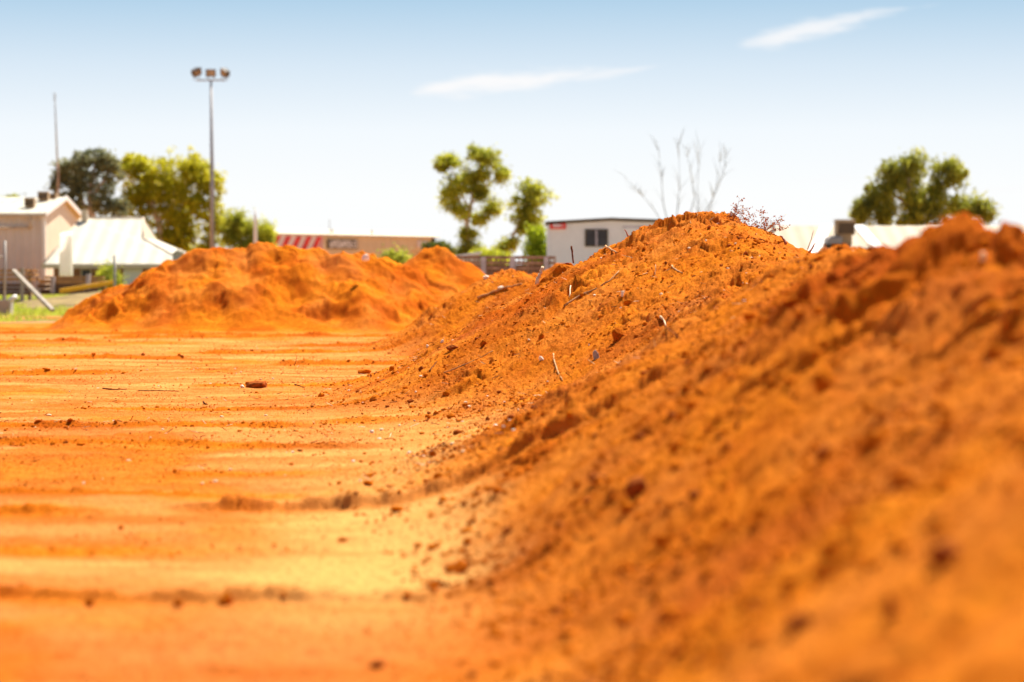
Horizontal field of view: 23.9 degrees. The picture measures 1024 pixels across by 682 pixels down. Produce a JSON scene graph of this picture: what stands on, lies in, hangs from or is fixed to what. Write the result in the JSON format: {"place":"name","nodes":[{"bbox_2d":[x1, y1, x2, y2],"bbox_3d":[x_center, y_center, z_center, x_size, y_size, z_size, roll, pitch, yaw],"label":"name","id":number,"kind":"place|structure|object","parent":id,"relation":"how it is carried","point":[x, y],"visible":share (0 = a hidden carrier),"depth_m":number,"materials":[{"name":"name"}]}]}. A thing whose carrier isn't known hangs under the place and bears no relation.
{"place":"outdoors","nodes":[
{"label":"outdoors","id":0,"kind":"place"},
{"bbox_2d":[0,294,73,321],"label":"grass","id":1,"kind":"structure","parent":0,"point":[27,311],"depth_m":83.00,"materials":[{"name":"plant"}]},
{"bbox_2d":[0,293,435,681],"bbox_3d":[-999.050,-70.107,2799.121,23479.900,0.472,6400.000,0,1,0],"label":"ground","id":2,"kind":"structure","parent":0,"point":[44,648],"depth_m":11.81,"materials":[{"name":"red soil"}]},
{"bbox_2d":[0,241,13,315],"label":"fence post","id":3,"kind":"object","parent":2,"relation":"on","point":[5,305],"visible":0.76,"depth_m":77.92,"materials":[{"name":"metal"}]},
{"bbox_2d":[8,294,17,302],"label":"bucket","id":4,"kind":"object","parent":3,"relation":"on","point":[13,298],"visible":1,"depth_m":77.88,"materials":[{"name":"white paint"}]},
{"bbox_2d":[1,193,25,196],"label":"bush","id":5,"kind":"object","parent":2,"relation":"on","point":[12,195],"visible":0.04,"depth_m":189.59,"materials":[{"name":"green plant"}]},
{"bbox_2d":[0,268,39,301],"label":"fence","id":6,"kind":"object","parent":2,"relation":"on","point":[21,285],"visible":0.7,"depth_m":96.08,"materials":[{"name":"wood"}]},
{"bbox_2d":[12,269,54,311],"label":"timber prop","id":7,"kind":"object","parent":2,"relation":"on","point":[34,291],"visible":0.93,"depth_m":78.66,"materials":[{"name":"grey wood"}]},
{"bbox_2d":[0,196,80,291],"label":"shed","id":8,"kind":"structure","parent":2,"relation":"on","point":[30,237],"depth_m":139.93,"materials":[{"name":"white paint"}]},
{"bbox_2d":[24,197,35,207],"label":"roof cooler","id":9,"kind":"object","parent":8,"relation":"on","point":[29,202],"visible":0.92,"depth_m":141.32,"materials":[{"name":"beige metal"}]},
{"bbox_2d":[37,191,49,200],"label":"roof cooler","id":10,"kind":"object","parent":8,"relation":"on","point":[43,195],"visible":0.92,"depth_m":144.11,"materials":[{"name":"beige metal"}]},
{"bbox_2d":[50,193,56,198],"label":"roof cooler","id":11,"kind":"object","parent":8,"relation":"on","point":[53,195],"visible":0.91,"depth_m":145.16,"materials":[{"name":"beige metal"}]},
{"bbox_2d":[53,92,58,196],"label":"radio mast","id":12,"kind":"object","parent":8,"relation":"on","point":[57,169],"visible":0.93,"depth_m":147.22,"materials":[{"name":"metal"}]},
{"bbox_2d":[14,291,100,309],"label":"earth bank","id":13,"kind":"structure","parent":2,"relation":"on","point":[70,300],"depth_m":93.43,"materials":[{"name":"soil"}]},
{"bbox_2d":[59,280,112,292],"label":"steel beam","id":14,"kind":"structure","parent":13,"relation":"on","point":[83,287],"depth_m":91.61,"materials":[{"name":"yellow metal"}]},
{"bbox_2d":[59,231,73,275],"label":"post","id":15,"kind":"object","parent":2,"relation":"on","point":[66,262],"visible":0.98,"depth_m":99.71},
{"bbox_2d":[36,274,105,299],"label":"fence","id":16,"kind":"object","parent":2,"relation":"on","point":[52,283],"depth_m":97.98,"materials":[{"name":"wood"}]},
{"bbox_2d":[43,146,134,216],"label":"gum tree","id":17,"kind":"object","parent":2,"relation":"on","point":[73,174],"visible":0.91,"depth_m":174.47,"materials":[{"name":"green plant"}]},
{"bbox_2d":[85,597,93,605],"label":"dirt clod","id":18,"kind":"object","parent":2,"relation":"on","point":[89,601],"visible":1,"depth_m":8.97,"materials":[{"name":"orange soil"}]},
{"bbox_2d":[94,257,128,290],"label":"bush","id":19,"kind":"object","parent":2,"relation":"on","point":[107,272],"visible":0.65,"depth_m":111.78,"materials":[{"name":"green plant"}]},
{"bbox_2d":[41,210,185,292],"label":"house","id":20,"kind":"structure","parent":2,"relation":"on","point":[135,246],"depth_m":128.87,"materials":[{"name":"white metal"}]},
{"bbox_2d":[81,269,91,279],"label":"window","id":21,"kind":"structure","parent":20,"relation":"in","point":[83,271],"depth_m":127.44,"materials":[{"name":"black glass"}]},
{"bbox_2d":[123,269,141,284],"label":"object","id":22,"kind":"structure","parent":20,"relation":"in","point":[133,274],"depth_m":127.44,"materials":[{"name":"white paint"}]},
{"bbox_2d":[113,255,115,286],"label":"fence post","id":23,"kind":"object","parent":2,"relation":"on","point":[114,270],"visible":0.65,"depth_m":83.93,"materials":[{"name":"metal"}]},
{"bbox_2d":[138,390,171,390],"bbox_3d":[-3.780,0.533,25.875,0.506,0.017,0.014,1,2,24],"label":"stick","id":24,"kind":"object","parent":2,"relation":"on","point":[154,390],"visible":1,"depth_m":25.89,"materials":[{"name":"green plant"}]},
{"bbox_2d":[110,144,227,251],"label":"pepper tree","id":25,"kind":"object","parent":2,"relation":"on","point":[169,192],"visible":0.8,"depth_m":181.26,"materials":[{"name":"green plant"}]},
{"bbox_2d":[173,599,182,606],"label":"dirt clod","id":26,"kind":"object","parent":2,"relation":"on","point":[178,603],"visible":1,"depth_m":8.89,"materials":[{"name":"orange soil"}]},
{"bbox_2d":[172,249,184,259],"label":"water tank","id":27,"kind":"object","parent":2,"relation":"on","point":[177,254],"visible":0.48,"depth_m":123.66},
{"bbox_2d":[191,67,229,247],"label":"light tower","id":28,"kind":"structure","parent":2,"relation":"on","point":[197,72],"depth_m":169.62,"materials":[{"name":"metal"}]},
{"bbox_2d":[218,592,232,605],"bbox_3d":[-1.069,0.974,9.023,0.050,0.074,0.058,0,1,9],"label":"dirt clod","id":29,"kind":"object","parent":2,"relation":"on","point":[225,599],"visible":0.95,"depth_m":9.01,"materials":[{"name":"orange soil"}]},
{"bbox_2d":[0,345,471,478],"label":"twig litter","id":30,"kind":"object","parent":2,"relation":"on","point":[236,421],"visible":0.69,"depth_m":19.45,"materials":[{"name":"brown plant"}]},
{"bbox_2d":[43,241,440,332],"bbox_3d":[-5.740,-1.362,59.491,12.060,2.177,7.722,0,1,0],"label":"dirt mound","id":31,"kind":"object","parent":2,"relation":"on","point":[258,286],"visible":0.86,"depth_m":57.71,"materials":[{"name":"red soil"}]},
{"bbox_2d":[362,254,368,260],"bbox_3d":[-3.506,-1.993,57.874,0.182,0.176,0.134,0,1,-11],"label":"plastic sack","id":32,"kind":"object","parent":31,"relation":"on","point":[365,257],"visible":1,"depth_m":57.83,"materials":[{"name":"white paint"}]},
{"bbox_2d":[216,207,278,248],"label":"pepper tree","id":33,"kind":"object","parent":2,"relation":"on","point":[238,232],"visible":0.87,"depth_m":169.46,"materials":[{"name":"green plant"}]},
{"bbox_2d":[253,209,256,243],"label":"flag pole","id":34,"kind":"object","parent":2,"relation":"on","point":[255,230],"visible":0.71,"depth_m":149.78,"materials":[{"name":"grey metal"}]},
{"bbox_2d":[246,381,266,387],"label":"dirt clod","id":35,"kind":"object","parent":2,"relation":"on","point":[257,384],"visible":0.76,"depth_m":26.59,"materials":[{"name":"brown soil"}]},
{"bbox_2d":[0,273,543,486],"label":"dirt crumbs","id":36,"kind":"object","parent":2,"relation":"on","point":[22,462],"visible":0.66,"depth_m":21.46,"materials":[{"name":"orange soil"}]},
{"bbox_2d":[0,271,599,643],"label":"dirt crumbs","id":37,"kind":"object","parent":2,"relation":"on","point":[434,587],"visible":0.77,"depth_m":17.17,"materials":[{"name":"orange soil"}]},
{"bbox_2d":[273,220,439,258],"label":"factory building","id":38,"kind":"structure","parent":2,"relation":"on","point":[329,241],"depth_m":189.19,"materials":[{"name":"white paint"}]},
{"bbox_2d":[358,369,371,373],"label":"dirt clod","id":39,"kind":"object","parent":2,"relation":"on","point":[364,371],"visible":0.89,"depth_m":30.98,"materials":[{"name":"orange soil"}]},
{"bbox_2d":[370,659,385,668],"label":"dirt clod","id":40,"kind":"object","parent":2,"relation":"on","point":[378,664],"visible":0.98,"depth_m":7.53,"materials":[{"name":"orange soil"}]},
{"bbox_2d":[375,241,413,263],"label":"bush","id":41,"kind":"object","parent":2,"relation":"on","point":[401,256],"visible":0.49,"depth_m":94.73,"materials":[{"name":"green plant"}]},
{"bbox_2d":[420,239,457,254],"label":"bush","id":42,"kind":"object","parent":2,"relation":"on","point":[442,243],"visible":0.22,"depth_m":189.56,"materials":[{"name":"green plant"}]},
{"bbox_2d":[30,223,852,483],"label":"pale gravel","id":43,"kind":"structure","parent":2,"relation":"on","point":[408,452],"depth_m":18.99,"materials":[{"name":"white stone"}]},
{"bbox_2d":[402,245,485,303],"bbox_3d":[-2.010,-1.361,60.983,7.680,2.096,7.995,0,1,0],"label":"dirt mound","id":44,"kind":"object","parent":2,"relation":"on","point":[446,273],"visible":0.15,"depth_m":60.04,"materials":[{"name":"red soil"}]},
{"bbox_2d":[455,251,481,264],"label":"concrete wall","id":45,"kind":"structure","parent":2,"relation":"on","point":[474,254],"depth_m":79.95,"materials":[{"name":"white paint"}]},
{"bbox_2d":[431,139,514,254],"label":"gum tree","id":46,"kind":"object","parent":2,"relation":"on","point":[475,185],"visible":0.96,"depth_m":149.58,"materials":[{"name":"green plant"}]},
{"bbox_2d":[468,245,512,264],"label":"bush","id":47,"kind":"object","parent":2,"relation":"on","point":[489,252],"visible":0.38,"depth_m":119.70,"materials":[{"name":"green plant"}]},
{"bbox_2d":[456,256,555,274],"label":"stock fence","id":48,"kind":"object","parent":2,"relation":"on","point":[484,267],"visible":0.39,"depth_m":75.93,"materials":[{"name":"metal"}]},
{"bbox_2d":[490,176,560,255],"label":"gum tree","id":49,"kind":"object","parent":2,"relation":"on","point":[526,209],"visible":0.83,"depth_m":139.57,"materials":[{"name":"green plant"}]},
{"bbox_2d":[518,217,547,270],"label":"bush","id":50,"kind":"object","parent":2,"relation":"on","point":[536,245],"visible":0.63,"depth_m":99.64,"materials":[{"name":"green plant"}]},
{"bbox_2d":[529,263,562,277],"bbox_3d":[2.280,-0.849,47.040,6.960,1.773,7.293,0,1,0],"label":"dirt mound","id":51,"kind":"object","parent":2,"relation":"on","point":[546,272],"visible":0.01,"depth_m":46.71,"materials":[{"name":"orange soil"}]},
{"bbox_2d":[545,218,663,266],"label":"site office","id":52,"kind":"structure","parent":2,"relation":"on","point":[585,239],"depth_m":89.92,"materials":[{"name":"white paint"}]},
{"bbox_2d":[585,229,607,246],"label":"window","id":53,"kind":"structure","parent":52,"relation":"in","point":[593,237],"depth_m":89.88,"materials":[{"name":"black glass"}]},
{"bbox_2d":[624,228,638,238],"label":"door","id":54,"kind":"structure","parent":52,"relation":"in","point":[629,230],"depth_m":89.90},
{"bbox_2d":[232,211,1023,681],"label":"dirt bank","id":55,"kind":"structure","parent":2,"relation":"on","point":[958,617],"depth_m":8.79,"materials":[{"name":"red soil"}]},
{"bbox_2d":[429,451,435,456],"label":"dirt clod","id":56,"kind":"object","parent":55,"relation":"on","point":[433,453],"visible":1,"depth_m":14.89,"materials":[{"name":"orange soil"}]},
{"bbox_2d":[446,344,457,349],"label":"dirt clod","id":57,"kind":"object","parent":55,"relation":"on","point":[450,347],"visible":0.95,"depth_m":23.22,"materials":[{"name":"orange soil"}]},
{"bbox_2d":[444,351,491,372],"bbox_3d":[-0.415,0.192,22.160,0.512,0.216,0.074,1,2,27],"label":"root","id":58,"kind":"object","parent":55,"relation":"on","point":[464,364],"visible":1,"depth_m":22.21,"materials":[{"name":"beige wood"}]},
{"bbox_2d":[480,340,486,346],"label":"dirt clod","id":59,"kind":"object","parent":55,"relation":"on","point":[483,343],"visible":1,"depth_m":22.54,"materials":[{"name":"orange soil"}]},
{"bbox_2d":[477,283,521,298],"bbox_3d":[-0.146,-0.798,38.794,0.192,0.263,1.052,-1,2,-43],"label":"root","id":60,"kind":"object","parent":55,"relation":"on","point":[487,294],"visible":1,"depth_m":38.97,"materials":[{"name":"brown wood"}]},
{"bbox_2d":[535,266,543,284],"bbox_3d":[0.281,-0.674,24.895,0.048,0.198,0.140,1,2,34],"label":"stick","id":61,"kind":"object","parent":55,"relation":"on","point":[538,276],"visible":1,"depth_m":24.88,"materials":[{"name":"brown wood"}]},
{"bbox_2d":[538,333,543,339],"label":"dirt clod","id":62,"kind":"object","parent":55,"relation":"on","point":[541,335],"visible":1,"depth_m":21.78,"materials":[{"name":"orange soil"}]},
{"bbox_2d":[536,263,572,286],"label":"dirt slab","id":63,"kind":"structure","parent":55,"relation":"on","point":[557,271],"depth_m":27.55,"materials":[{"name":"orange soil"}]},
{"bbox_2d":[553,353,562,380],"bbox_3d":[0.375,0.213,20.200,0.027,0.187,1.375,0,1,-2],"label":"stick","id":64,"kind":"object","parent":55,"relation":"on","point":[556,366],"visible":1,"depth_m":20.21,"materials":[{"name":"beige wood"}]},
{"bbox_2d":[313,212,865,479],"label":"twig litter","id":65,"kind":"object","parent":55,"relation":"on","point":[546,332],"visible":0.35,"depth_m":19.80,"materials":[{"name":"brown plant"}]},
{"bbox_2d":[563,271,618,305],"bbox_3d":[0.748,-0.488,22.554,0.568,0.343,0.112,0,2,-15],"label":"root","id":66,"kind":"object","parent":55,"relation":"on","point":[573,299],"visible":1,"depth_m":22.55,"materials":[{"name":"brown wood"}]},
{"bbox_2d":[593,350,598,359],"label":"stone","id":67,"kind":"object","parent":55,"relation":"on","point":[595,355],"visible":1,"depth_m":19.61,"materials":[{"name":"grey stone"}]},
{"bbox_2d":[612,328,623,341],"bbox_3d":[0.865,-0.035,19.828,0.072,0.152,0.108,-1,2,-26],"label":"dirt clod","id":68,"kind":"object","parent":55,"relation":"on","point":[617,334],"visible":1,"depth_m":19.80,"materials":[{"name":"orange soil"}]},
{"bbox_2d":[623,299,631,304],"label":"dirt clod","id":69,"kind":"object","parent":55,"relation":"on","point":[627,301],"visible":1,"depth_m":21.29,"materials":[{"name":"orange soil"}]},
{"bbox_2d":[624,476,647,497],"bbox_3d":[0.460,0.545,8.993,0.089,0.084,0.070,-8,-1,16],"label":"dirt clod","id":70,"kind":"object","parent":55,"relation":"on","point":[636,485],"visible":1,"depth_m":8.97,"materials":[{"name":"orange soil"}]},
{"bbox_2d":[302,212,1023,681],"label":"dirt crumbs","id":71,"kind":"object","parent":55,"relation":"on","point":[668,612],"visible":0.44,"depth_m":8.07,"materials":[{"name":"orange soil"}]},
{"bbox_2d":[669,443,676,453],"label":"dirt clod","id":72,"kind":"object","parent":55,"relation":"on","point":[672,448],"visible":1,"depth_m":9.24,"materials":[{"name":"orange soil"}]},
{"bbox_2d":[724,196,752,222],"bbox_3d":[2.300,-1.313,24.567,0.300,0.336,0.156,0,1,10],"label":"dry brush","id":73,"kind":"object","parent":55,"relation":"on","point":[735,213],"visible":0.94,"depth_m":24.57,"materials":[{"name":"brown plant"}]},
{"bbox_2d":[743,206,789,232],"bbox_3d":[2.547,-1.200,24.169,0.471,0.291,0.177,0,1,0],"label":"dry brush","id":74,"kind":"object","parent":55,"relation":"on","point":[770,225],"visible":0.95,"depth_m":24.18,"materials":[{"name":"brown plant"}]},
{"bbox_2d":[786,613,811,632],"bbox_3d":[0.604,0.589,5.062,0.060,0.040,0.057,-8,-1,13],"label":"dirt clod","id":75,"kind":"object","parent":55,"relation":"on","point":[798,622],"visible":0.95,"depth_m":5.04,"materials":[{"name":"orange soil"}]},
{"bbox_2d":[812,367,836,394],"bbox_3d":[1.098,0.146,8.505,0.089,0.107,0.070,-9,3,-11],"label":"dirt clod","id":76,"kind":"object","parent":55,"relation":"on","point":[823,379],"visible":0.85,"depth_m":8.48,"materials":[{"name":"orange soil"}]},
{"bbox_2d":[866,430,883,443],"bbox_3d":[1.031,0.289,6.864,0.050,0.073,0.041,-9,0,7],"label":"dirt clod","id":77,"kind":"object","parent":55,"relation":"on","point":[871,434],"visible":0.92,"depth_m":6.86,"materials":[{"name":"orange soil"}]},
{"bbox_2d":[884,590,898,621],"bbox_3d":[0.727,0.517,4.638,0.032,0.076,0.020,1,2,41],"label":"dirt clod","id":78,"kind":"object","parent":55,"relation":"on","point":[891,611],"visible":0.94,"depth_m":4.63,"materials":[{"name":"orange soil"}]},
{"bbox_2d":[925,541,959,566],"bbox_3d":[0.851,0.423,4.767,0.063,0.055,0.054,0,1,-11],"label":"dirt clod","id":79,"kind":"object","parent":55,"relation":"on","point":[941,553],"visible":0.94,"depth_m":4.75,"materials":[{"name":"orange soil"}]},
{"bbox_2d":[980,252,985,260],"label":"stone","id":80,"kind":"object","parent":55,"relation":"on","point":[982,256],"visible":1,"depth_m":9.08,"materials":[{"name":"brown stone"}]},
{"bbox_2d":[613,125,732,217],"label":"dead tree","id":81,"kind":"object","parent":2,"relation":"on","point":[640,193],"visible":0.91,"depth_m":129.59,"materials":[{"name":"plant"}]},
{"bbox_2d":[766,224,1023,252],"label":"house","id":82,"kind":"structure","parent":2,"relation":"on","point":[823,235],"depth_m":121.32,"materials":[{"name":"white"}]},
{"bbox_2d":[833,219,855,244],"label":"roof cooler","id":83,"kind":"object","parent":82,"relation":"on","point":[844,229],"visible":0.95,"depth_m":119.72,"materials":[{"name":"beige metal"}]},
{"bbox_2d":[847,145,1002,225],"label":"pepper tree","id":84,"kind":"object","parent":2,"relation":"on","point":[917,205],"visible":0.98,"depth_m":149.45,"materials":[{"name":"green plant"}]},
{"bbox_2d":[0,0,1023,264],"label":"sky","id":85,"kind":"structure","parent":0,"point":[339,112],"materials":[{"name":"blue"}]}
]}

